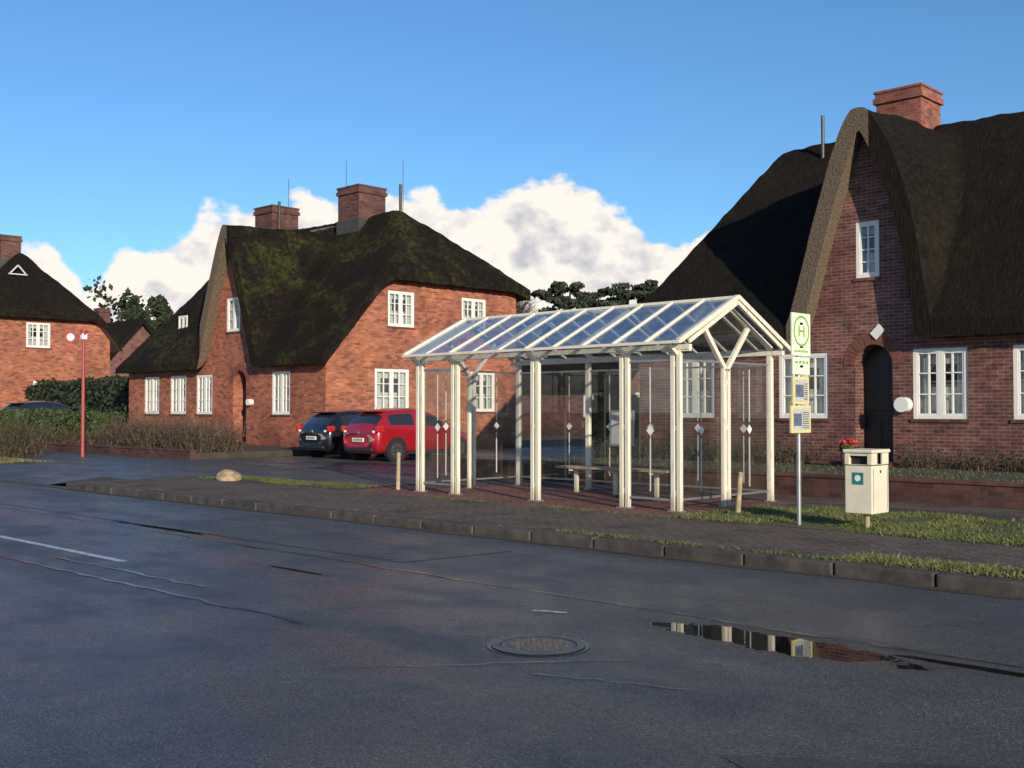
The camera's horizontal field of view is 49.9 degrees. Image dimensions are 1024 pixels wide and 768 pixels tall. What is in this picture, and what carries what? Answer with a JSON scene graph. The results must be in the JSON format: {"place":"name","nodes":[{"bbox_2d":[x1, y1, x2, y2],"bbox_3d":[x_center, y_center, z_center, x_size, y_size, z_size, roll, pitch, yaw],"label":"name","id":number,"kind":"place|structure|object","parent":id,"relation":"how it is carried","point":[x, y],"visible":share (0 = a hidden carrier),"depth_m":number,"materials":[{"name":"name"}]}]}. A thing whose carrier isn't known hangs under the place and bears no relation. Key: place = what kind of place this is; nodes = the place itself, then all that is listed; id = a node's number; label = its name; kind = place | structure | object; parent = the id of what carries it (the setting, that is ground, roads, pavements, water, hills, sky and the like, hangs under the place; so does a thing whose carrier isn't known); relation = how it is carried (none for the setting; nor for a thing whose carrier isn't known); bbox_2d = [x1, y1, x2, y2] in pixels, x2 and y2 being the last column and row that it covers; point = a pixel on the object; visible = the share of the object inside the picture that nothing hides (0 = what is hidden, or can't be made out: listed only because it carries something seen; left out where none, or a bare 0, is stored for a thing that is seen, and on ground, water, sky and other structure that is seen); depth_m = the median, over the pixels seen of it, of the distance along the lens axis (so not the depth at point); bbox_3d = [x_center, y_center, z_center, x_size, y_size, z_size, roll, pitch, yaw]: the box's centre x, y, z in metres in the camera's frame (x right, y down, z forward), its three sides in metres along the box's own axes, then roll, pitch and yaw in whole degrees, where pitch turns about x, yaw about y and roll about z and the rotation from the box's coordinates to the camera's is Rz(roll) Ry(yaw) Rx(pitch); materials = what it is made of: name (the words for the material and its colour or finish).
{"place":"outdoors","nodes":[
{"label":"outdoors","id":0,"kind":"place"},
{"bbox_2d":[197,444,337,458],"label":"garden soil","id":1,"kind":"structure","parent":0,"point":[249,451],"depth_m":35.23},
{"bbox_2d":[35,407,259,451],"bbox_3d":[-12.946,1.472,37.793,12.706,1.470,3.595,-1,-2,44],"label":"dry shrub","id":2,"kind":"object","parent":1,"relation":"on","point":[163,436],"visible":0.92,"depth_m":35.90,"materials":[{"name":"plant"}]},
{"bbox_2d":[195,446,639,474],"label":"driveway","id":3,"kind":"structure","parent":0,"point":[376,462],"depth_m":33.06,"materials":[{"name":"asphalt"}]},
{"bbox_2d":[296,404,414,457],"bbox_3d":[-4.661,1.516,35.524,4.324,1.709,2.140,1,-2,-44],"label":"parked car","id":4,"kind":"object","parent":3,"relation":"on","point":[320,434],"visible":0.49,"depth_m":33.98,"materials":[{"name":"black paint"}]},
{"bbox_2d":[341,404,466,461],"bbox_3d":[-3.071,1.438,33.179,2.060,1.754,3.974,-1,-2,44],"label":"parked car","id":5,"kind":"object","parent":3,"relation":"on","point":[389,433],"visible":0.75,"depth_m":31.99,"materials":[{"name":"red paint"}]},
{"bbox_2d":[0,482,1023,767],"bbox_3d":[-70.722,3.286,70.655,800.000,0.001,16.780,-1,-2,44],"label":"road","id":6,"kind":"structure","parent":0,"point":[96,672],"depth_m":7.05,"materials":[{"name":"asphalt"}]},
{"bbox_2d":[0,535,126,561],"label":"line marking","id":7,"kind":"object","parent":6,"relation":"on","point":[70,550],"visible":1,"depth_m":12.60,"materials":[{"name":"paint"}]},
{"bbox_2d":[0,486,512,561],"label":"road patch","id":8,"kind":"object","parent":6,"relation":"on","point":[380,546],"visible":1,"depth_m":14.83,"materials":[{"name":"asphalt"}]},
{"bbox_2d":[0,506,1023,689],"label":"tar seams","id":9,"kind":"object","parent":6,"relation":"on","point":[210,602],"visible":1,"depth_m":8.97,"materials":[{"name":"asphalt"}]},
{"bbox_2d":[487,635,589,656],"bbox_3d":[0.178,1.770,7.458,0.700,0.018,0.700,-1,-2,44],"label":"manhole cover","id":10,"kind":"object","parent":6,"relation":"on","point":[546,645],"visible":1,"depth_m":7.42,"materials":[{"name":"metal"}]},
{"bbox_2d":[719,754,992,767],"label":"road patch","id":11,"kind":"object","parent":6,"relation":"on","point":[745,761],"visible":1,"depth_m":4.96,"materials":[{"name":"asphalt"}]},
{"bbox_2d":[0,435,1023,572],"bbox_3d":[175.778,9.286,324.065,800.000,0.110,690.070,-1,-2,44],"label":"verge terrain","id":12,"kind":"structure","parent":0,"point":[556,441],"depth_m":23.23,"materials":[{"name":"soil"}]},
{"bbox_2d":[0,406,121,444],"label":"hedge","id":13,"kind":"object","parent":12,"relation":"on","point":[72,417],"visible":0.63,"depth_m":41.80,"materials":[{"name":"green plant"}]},
{"bbox_2d":[23,374,128,429],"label":"tall hedge","id":14,"kind":"object","parent":12,"relation":"on","point":[106,394],"visible":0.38,"depth_m":53.80,"materials":[{"name":"green plant"}]},
{"bbox_2d":[0,462,212,483],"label":"lane entrance","id":15,"kind":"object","parent":12,"relation":"on","point":[47,472],"visible":0.86,"depth_m":26.15,"materials":[{"name":"asphalt"}]},
{"bbox_2d":[30,444,196,459],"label":"brick courses","id":16,"kind":"object","parent":12,"relation":"on","point":[140,452],"visible":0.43,"depth_m":35.94,"materials":[{"name":"brick"}]},
{"bbox_2d":[29,442,197,451],"bbox_3d":[-13.809,2.106,37.255,11.860,0.050,0.280,-1,-2,44],"label":"coping","id":17,"kind":"object","parent":16,"relation":"on","point":[167,449],"visible":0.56,"depth_m":36.00,"materials":[{"name":"brick"}]},
{"bbox_2d":[120,295,150,324],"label":"pine tree","id":18,"kind":"object","parent":12,"relation":"on","point":[133,310],"visible":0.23,"depth_m":110.10,"materials":[{"name":"green plant"}]},
{"bbox_2d":[146,294,173,330],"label":"pine tree","id":19,"kind":"object","parent":12,"relation":"on","point":[161,309],"visible":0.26,"depth_m":115.87,"materials":[{"name":"green plant"}]},
{"bbox_2d":[216,469,241,480],"bbox_3d":[-5.971,1.964,23.204,0.518,0.333,0.496,-1,-2,24],"label":"boulder","id":20,"kind":"object","parent":12,"relation":"on","point":[227,475],"visible":0.78,"depth_m":23.07,"materials":[{"name":"stone"}]},
{"bbox_2d":[6,450,486,485],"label":"service lane","id":21,"kind":"structure","parent":12,"relation":"on","point":[355,477],"depth_m":27.95,"materials":[{"name":"asphalt"}]},
{"bbox_2d":[0,406,66,457],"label":"dry shrub","id":22,"kind":"object","parent":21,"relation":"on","point":[14,442],"visible":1,"depth_m":34.99,"materials":[{"name":"brown plant"}]},
{"bbox_2d":[64,330,87,456],"bbox_3d":[-13.889,0.312,35.026,0.726,4.050,0.232,0,-1,-1],"label":"red lamp post","id":23,"kind":"object","parent":21,"relation":"on","point":[70,336],"visible":0.93,"depth_m":35.00,"materials":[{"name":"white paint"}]},
{"bbox_2d":[207,476,355,487],"bbox_3d":[-4.881,2.019,22.838,5.100,0.001,0.800,-1,-2,44],"label":"grass strip base","id":24,"kind":"object","parent":12,"relation":"on","point":[257,480],"visible":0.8,"depth_m":21.86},
{"bbox_2d":[0,456,1023,579],"bbox_3d":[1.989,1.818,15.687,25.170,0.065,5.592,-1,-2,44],"label":"grass verge","id":25,"kind":"object","parent":12,"relation":"on","point":[290,481],"depth_m":13.95,"materials":[{"name":"plant"}]},
{"bbox_2d":[735,472,742,512],"bbox_3d":[3.267,1.573,15.844,0.121,0.618,0.080,-1,-2,44],"label":"wooden bollard","id":26,"kind":"object","parent":25,"relation":"on","point":[739,493],"visible":0.83,"depth_m":15.81,"materials":[{"name":"brown wood"}]},
{"bbox_2d":[789,312,810,524],"bbox_3d":[3.688,0.464,14.171,0.090,2.750,0.490,-1,-2,44],"label":"bus stop sign","id":27,"kind":"object","parent":25,"relation":"on","point":[800,419],"visible":0.98,"depth_m":14.15,"materials":[{"name":"metal"}]},
{"bbox_2d":[843,448,889,527],"bbox_3d":[4.446,1.323,13.796,0.400,1.015,0.500,-1,-2,44],"label":"litter bin","id":28,"kind":"object","parent":25,"relation":"on","point":[866,484],"visible":0.99,"depth_m":13.65,"materials":[{"name":"beige metal"}]},
{"bbox_2d":[516,292,538,322],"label":"bare tree","id":29,"kind":"object","parent":12,"relation":"on","point":[520,307],"visible":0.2,"depth_m":82.83,"materials":[{"name":"grey plant"}]},
{"bbox_2d":[531,281,605,316],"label":"pine tree","id":30,"kind":"object","parent":12,"relation":"on","point":[559,300],"visible":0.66,"depth_m":87.63,"materials":[{"name":"green plant"}]},
{"bbox_2d":[591,388,639,446],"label":"tall hedge","id":31,"kind":"object","parent":12,"relation":"on","point":[600,420],"visible":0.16,"depth_m":45.85,"materials":[{"name":"green plant"}]},
{"bbox_2d":[583,279,658,312],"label":"pine tree","id":32,"kind":"object","parent":12,"relation":"on","point":[640,292],"visible":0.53,"depth_m":72.34,"materials":[{"name":"green plant"}]},
{"bbox_2d":[460,461,1023,509],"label":"brick courses","id":33,"kind":"object","parent":12,"relation":"on","point":[998,497],"visible":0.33,"depth_m":18.75,"materials":[{"name":"brick"}]},
{"bbox_2d":[460,458,1023,486],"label":"coping","id":34,"kind":"object","parent":33,"relation":"on","point":[921,480],"visible":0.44,"depth_m":18.92,"materials":[{"name":"brick"}]},
{"bbox_2d":[482,479,1023,516],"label":"footpath","id":35,"kind":"structure","parent":12,"relation":"on","point":[976,510],"depth_m":18.23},
{"bbox_2d":[677,505,1023,545],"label":"grass verge base","id":36,"kind":"object","parent":12,"relation":"on","point":[815,524],"visible":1,"depth_m":14.33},
{"bbox_2d":[0,481,1023,599],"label":"gutter dirt","id":37,"kind":"structure","parent":0,"point":[903,584],"depth_m":11.99,"materials":[{"name":"soil"}]},
{"bbox_2d":[0,0,1023,321],"label":"sky","id":38,"kind":"structure","parent":0,"point":[597,144],"materials":[{"name":"blue"}]},
{"bbox_2d":[75,477,1023,579],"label":"sidewalk","id":39,"kind":"structure","parent":0,"point":[806,542],"depth_m":14.24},
{"bbox_2d":[91,474,1020,578],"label":"fallen leaves","id":40,"kind":"object","parent":39,"relation":"on","point":[543,524],"visible":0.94,"depth_m":15.00,"materials":[{"name":"brown plant"}]},
{"bbox_2d":[347,482,801,517],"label":"shelter pavement","id":41,"kind":"structure","parent":0,"point":[505,493],"depth_m":18.44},
{"bbox_2d":[396,452,400,489],"bbox_3d":[-2.120,1.634,20.511,0.091,0.716,0.080,-1,-2,44],"label":"wooden bollard","id":42,"kind":"object","parent":41,"relation":"on","point":[398,472],"visible":0.83,"depth_m":20.48,"materials":[{"name":"brown wood"}]},
{"bbox_2d":[402,295,790,512],"bbox_3d":[1.258,0.309,18.895,6.155,3.238,3.095,-1,-2,44],"label":"bus shelter","id":43,"kind":"object","parent":41,"relation":"on","point":[621,426],"visible":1,"depth_m":18.00,"materials":[{"name":"beige paint"}]},
{"bbox_2d":[504,455,1023,481],"bbox_3d":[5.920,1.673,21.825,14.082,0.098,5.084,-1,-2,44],"label":"garden lawn grass","id":44,"kind":"structure","parent":0,"point":[711,463],"depth_m":22.31,"materials":[{"name":"plant"}]},
{"bbox_2d":[581,434,1023,472],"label":"garden shrub","id":45,"kind":"object","parent":44,"relation":"on","point":[713,455],"visible":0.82,"depth_m":24.80,"materials":[{"name":"green plant"}]},
{"bbox_2d":[837,438,860,466],"bbox_3d":[7.122,1.447,23.283,0.461,0.619,0.466,0,-1,-9],"label":"potted plant","id":46,"kind":"object","parent":44,"relation":"on","point":[850,443],"visible":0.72,"depth_m":23.22,"materials":[{"name":"red plant"}]},
{"label":"ground","id":47,"kind":"structure","parent":0,"visible":0},
{"bbox_2d":[0,316,109,409],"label":"side wall","id":48,"kind":"structure","parent":47,"relation":"on","point":[21,366],"depth_m":60.08,"materials":[{"name":"red brick"}]},
{"bbox_2d":[26,322,49,347],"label":"window frame","id":49,"kind":"object","parent":48,"relation":"attached to","point":[37,338],"visible":1,"depth_m":59.73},
{"bbox_2d":[28,324,47,345],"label":"curtain","id":50,"kind":"object","parent":48,"relation":"attached to","point":[41,338],"visible":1,"depth_m":60.00,"materials":[{"name":"fabric"}]},
{"bbox_2d":[0,253,121,351],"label":"thatched roof","id":51,"kind":"structure","parent":48,"relation":"attached to","point":[37,292],"depth_m":60.33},
{"bbox_2d":[0,234,22,258],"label":"chimney","id":52,"kind":"object","parent":51,"relation":"on","point":[10,246],"visible":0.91,"depth_m":61.59,"materials":[{"name":"brick"}]},
{"bbox_2d":[82,275,158,325],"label":"distant tree line","id":53,"kind":"object","parent":47,"relation":"on","point":[122,303],"depth_m":126.23,"materials":[{"name":"plant"}]},
{"bbox_2d":[110,326,149,376],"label":"side wall","id":54,"kind":"structure","parent":47,"relation":"on","point":[139,337],"depth_m":83.49,"materials":[{"name":"red brick"}]},
{"bbox_2d":[129,258,325,446],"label":"front wall","id":55,"kind":"structure","parent":47,"relation":"on","point":[228,353],"depth_m":41.88,"materials":[{"name":"red brick"}]},
{"bbox_2d":[145,377,158,413],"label":"window frame","id":56,"kind":"object","parent":55,"relation":"attached to","point":[152,405],"visible":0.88,"depth_m":46.30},
{"bbox_2d":[171,376,185,413],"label":"window frame","id":57,"kind":"object","parent":55,"relation":"attached to","point":[179,389],"visible":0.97,"depth_m":44.73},
{"bbox_2d":[197,374,212,413],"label":"window frame","id":58,"kind":"object","parent":55,"relation":"attached to","point":[206,388],"visible":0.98,"depth_m":43.32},
{"bbox_2d":[227,297,239,331],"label":"window frame","id":59,"kind":"object","parent":55,"relation":"attached to","point":[234,309],"visible":0.85,"depth_m":41.95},
{"bbox_2d":[229,364,249,382],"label":"door arch bricks","id":60,"kind":"object","parent":55,"relation":"attached to","point":[240,367],"depth_m":41.53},
{"bbox_2d":[243,377,245,441],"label":"door leaf","id":61,"kind":"object","parent":55,"relation":"attached to","point":[244,415],"visible":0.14,"depth_m":42.07,"materials":[{"name":"brown wood"}]},
{"bbox_2d":[272,371,289,414],"bbox_3d":[-8.273,0.323,39.656,1.150,1.550,0.080,-1,-2,44],"label":"window frame","id":62,"kind":"object","parent":55,"relation":"attached to","point":[281,386],"visible":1,"depth_m":39.65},
{"bbox_2d":[276,374,288,410],"bbox_3d":[-8.191,0.315,39.741,1.090,1.530,0.055,-1,-2,44],"label":"curtain","id":63,"kind":"object","parent":55,"relation":"hanging from","point":[279,393],"visible":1,"depth_m":39.94,"materials":[{"name":"fabric"}]},
{"bbox_2d":[115,210,530,373],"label":"thatched roof","id":64,"kind":"structure","parent":55,"relation":"attached to","point":[306,296],"depth_m":41.80,"materials":[{"name":"plant"}]},
{"bbox_2d":[253,204,299,229],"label":"chimney","id":65,"kind":"object","parent":64,"relation":"on","point":[266,216],"visible":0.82,"depth_m":48.34,"materials":[{"name":"brick"}]},
{"bbox_2d":[278,161,401,228],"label":"aerial mast","id":66,"kind":"object","parent":64,"relation":"on","point":[279,206],"visible":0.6,"depth_m":47.49,"materials":[{"name":"metal"}]},
{"bbox_2d":[336,183,387,220],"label":"chimney","id":67,"kind":"object","parent":64,"relation":"on","point":[358,200],"visible":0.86,"depth_m":43.93,"materials":[{"name":"brick"}]},
{"bbox_2d":[337,218,367,235],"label":"chimney lead flashing","id":68,"kind":"object","parent":67,"relation":"attached to","point":[350,225],"visible":0.29,"depth_m":43.77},
{"bbox_2d":[325,279,515,447],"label":"side wall","id":69,"kind":"structure","parent":47,"relation":"on","point":[370,343],"depth_m":41.18,"materials":[{"name":"red brick"}]},
{"bbox_2d":[380,378,397,406],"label":"dark room","id":70,"kind":"object","parent":69,"relation":"attached to","point":[395,386],"visible":0.07,"depth_m":40.32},
{"bbox_2d":[377,372,404,408],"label":"curtain","id":71,"kind":"object","parent":69,"relation":"hanging from","point":[402,391],"visible":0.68,"depth_m":40.16,"materials":[{"name":"fabric"}]},
{"bbox_2d":[375,368,408,408],"bbox_3d":[-4.383,0.229,39.907,0.080,1.550,1.600,-1,-2,44],"label":"window frame","id":72,"kind":"object","parent":69,"relation":"attached to","point":[390,383],"visible":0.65,"depth_m":39.90,"materials":[{"name":"wood"}]},
{"bbox_2d":[390,294,409,323],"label":"curtain","id":73,"kind":"object","parent":69,"relation":"attached to","point":[396,312],"visible":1,"depth_m":40.36,"materials":[{"name":"fabric"}]},
{"bbox_2d":[388,290,413,327],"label":"window frame","id":74,"kind":"object","parent":69,"relation":"attached to","point":[400,314],"visible":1,"depth_m":40.28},
{"bbox_2d":[462,298,485,329],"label":"window frame","id":75,"kind":"object","parent":69,"relation":"attached to","point":[473,301],"visible":0.65,"depth_m":42.95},
{"bbox_2d":[471,372,493,411],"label":"window frame","id":76,"kind":"object","parent":69,"relation":"attached to","point":[480,397],"visible":0.68,"depth_m":43.36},
{"bbox_2d":[476,375,490,408],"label":"curtain","id":77,"kind":"object","parent":69,"relation":"hanging from","point":[489,391],"visible":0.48,"depth_m":43.53,"materials":[{"name":"fabric"}]},
{"bbox_2d":[0,479,1023,596],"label":"kerb","id":78,"kind":"structure","parent":47,"relation":"on","point":[984,584],"depth_m":12.21,"materials":[{"name":"concrete"}]},
{"bbox_2d":[522,389,618,435],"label":"front wall","id":79,"kind":"structure","parent":47,"relation":"on","point":[555,420],"depth_m":64.26,"materials":[{"name":"red brick"}]},
{"bbox_2d":[631,371,639,394],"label":"side wall","id":80,"kind":"structure","parent":47,"relation":"on","point":[635,386],"depth_m":61.64,"materials":[{"name":"red brick"}]},
{"bbox_2d":[516,311,638,390],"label":"thatched roof","id":81,"kind":"structure","parent":80,"relation":"on","point":[552,381],"depth_m":65.36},
{"bbox_2d":[639,137,1023,470],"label":"front wall","id":82,"kind":"structure","parent":47,"relation":"on","point":[849,310],"depth_m":24.20,"materials":[{"name":"red brick"}]},
{"bbox_2d":[684,371,708,412],"bbox_3d":[4.821,0.097,27.483,1.300,1.680,0.020,-1,-2,44],"label":"dark room","id":83,"kind":"object","parent":82,"relation":"attached to","point":[690,381],"depth_m":27.68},
{"bbox_2d":[683,362,711,412],"bbox_3d":[4.624,0.082,27.281,1.140,1.460,0.055,-1,-2,44],"label":"curtain","id":84,"kind":"object","parent":82,"relation":"hanging from","point":[709,403],"visible":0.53,"depth_m":27.22,"materials":[{"name":"fabric"}]},
{"bbox_2d":[683,358,714,417],"bbox_3d":[4.542,0.090,27.196,1.200,1.480,0.080,-1,-2,44],"label":"window frame","id":85,"kind":"object","parent":82,"relation":"attached to","point":[695,371],"visible":0.54,"depth_m":27.14,"materials":[{"name":"wood"}]},
{"bbox_2d":[779,352,828,417],"bbox_3d":[6.675,0.041,25.123,1.250,1.480,0.080,-1,-2,44],"label":"window frame","id":86,"kind":"object","parent":82,"relation":"attached to","point":[782,395],"visible":0.59,"depth_m":24.94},
{"bbox_2d":[785,358,824,412],"bbox_3d":[6.757,0.033,25.207,1.190,1.460,0.055,-1,-2,44],"label":"curtain","id":87,"kind":"object","parent":82,"relation":"hanging from","point":[820,391],"visible":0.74,"depth_m":25.14,"materials":[{"name":"fabric"}]},
{"bbox_2d":[616,107,1023,347],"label":"thatched roof","id":88,"kind":"structure","parent":82,"relation":"attached to","point":[955,192],"depth_m":24.64,"materials":[{"name":"plant"}]},
{"bbox_2d":[821,115,824,158],"bbox_3d":[8.223,-6.405,29.129,0.090,1.400,0.090,-1,-2,44],"label":"aerial mast","id":89,"kind":"object","parent":88,"relation":"attached to","point":[822,138],"visible":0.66,"depth_m":29.10,"materials":[{"name":"metal"}]},
{"bbox_2d":[873,82,943,129],"bbox_3d":[9.976,-6.239,27.700,1.270,2.200,1.270,-1,-2,44],"label":"chimney","id":90,"kind":"object","parent":88,"relation":"on","point":[921,103],"visible":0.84,"depth_m":27.24,"materials":[{"name":"brick"}]},
{"bbox_2d":[856,220,878,277],"bbox_3d":[7.804,-2.945,24.096,0.540,1.240,0.080,-1,-2,44],"label":"window frame","id":91,"kind":"object","parent":82,"relation":"attached to","point":[859,252],"visible":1,"depth_m":24.10,"materials":[{"name":"wood"}]},
{"bbox_2d":[862,226,874,272],"bbox_3d":[7.886,-2.953,24.180,0.480,1.220,0.055,-1,-2,44],"label":"curtain","id":92,"kind":"object","parent":82,"relation":"hanging from","point":[872,255],"visible":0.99,"depth_m":24.21,"materials":[{"name":"fabric"}]},
{"bbox_2d":[844,333,903,364],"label":"door arch bricks","id":93,"kind":"object","parent":82,"relation":"attached to","point":[870,338],"depth_m":23.91,"materials":[{"name":"brick"}]},
{"bbox_2d":[865,346,892,460],"bbox_3d":[8.180,0.379,24.230,0.940,2.600,0.050,-1,-2,44],"label":"door leaf","id":94,"kind":"object","parent":82,"relation":"attached to","point":[878,360],"visible":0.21,"depth_m":24.31,"materials":[{"name":"wood"}]},
{"bbox_2d":[868,374,892,451],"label":"door panels","id":95,"kind":"object","parent":94,"relation":"attached to","point":[880,391],"visible":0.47,"depth_m":24.24,"materials":[{"name":"wood"}]},
{"bbox_2d":[894,397,912,411],"bbox_3d":[8.281,0.436,23.258,0.320,0.320,0.300,-1,-2,44],"label":"wall lantern","id":96,"kind":"object","parent":82,"relation":"attached to","point":[903,404],"depth_m":23.15,"materials":[{"name":"glass"}]},
{"bbox_2d":[911,419,969,422],"bbox_3d":[8.914,0.763,22.889,1.230,0.068,0.135,-1,-2,44],"label":"window sill","id":97,"kind":"structure","parent":82,"relation":"attached to","point":[944,420],"depth_m":22.78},
{"bbox_2d":[913,347,967,418],"bbox_3d":[8.933,-0.012,22.927,1.150,1.480,0.080,-1,-2,44],"label":"window frame","id":98,"kind":"object","parent":82,"relation":"attached to","point":[941,393],"visible":1,"depth_m":22.91,"materials":[{"name":"wood"}]},
{"bbox_2d":[924,363,956,391],"bbox_3d":[9.212,-0.005,23.214,1.250,1.680,0.020,-1,-2,44],"label":"dark room","id":99,"kind":"object","parent":82,"relation":"attached to","point":[948,377],"visible":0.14,"depth_m":23.23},
{"bbox_2d":[920,353,962,412],"bbox_3d":[9.015,-0.020,23.012,1.090,1.460,0.055,-1,-2,44],"label":"curtain","id":100,"kind":"object","parent":82,"relation":"hanging from","point":[958,403],"visible":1,"depth_m":23.13,"materials":[{"name":"fabric"}]},
{"bbox_2d":[1013,345,1023,418],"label":"window frame","id":101,"kind":"object","parent":82,"relation":"attached to","point":[1017,350],"visible":1,"depth_m":21.82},
{"bbox_2d":[1021,351,1023,413],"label":"curtain","id":102,"kind":"object","parent":82,"relation":"hanging from","point":[1022,382],"visible":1,"depth_m":21.89,"materials":[{"name":"fabric"}]},
{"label":"front wall","id":103,"kind":"object","parent":47,"relation":"on","visible":0},
{"bbox_2d":[107,319,153,358],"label":"thatched roof","id":104,"kind":"structure","parent":103,"relation":"on","point":[124,331],"depth_m":84.23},
{"bbox_2d":[94,308,110,322],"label":"chimney","id":105,"kind":"object","parent":104,"relation":"on","point":[104,313],"visible":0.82,"depth_m":88.52,"materials":[{"name":"brick"}]},
{"label":"front yard lane","id":106,"kind":"structure","parent":0,"visible":0},
{"bbox_2d":[3,401,68,410],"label":"parked car","id":107,"kind":"object","parent":106,"relation":"on","point":[31,405],"visible":0.16,"depth_m":49.70,"materials":[{"name":"blue paint"}]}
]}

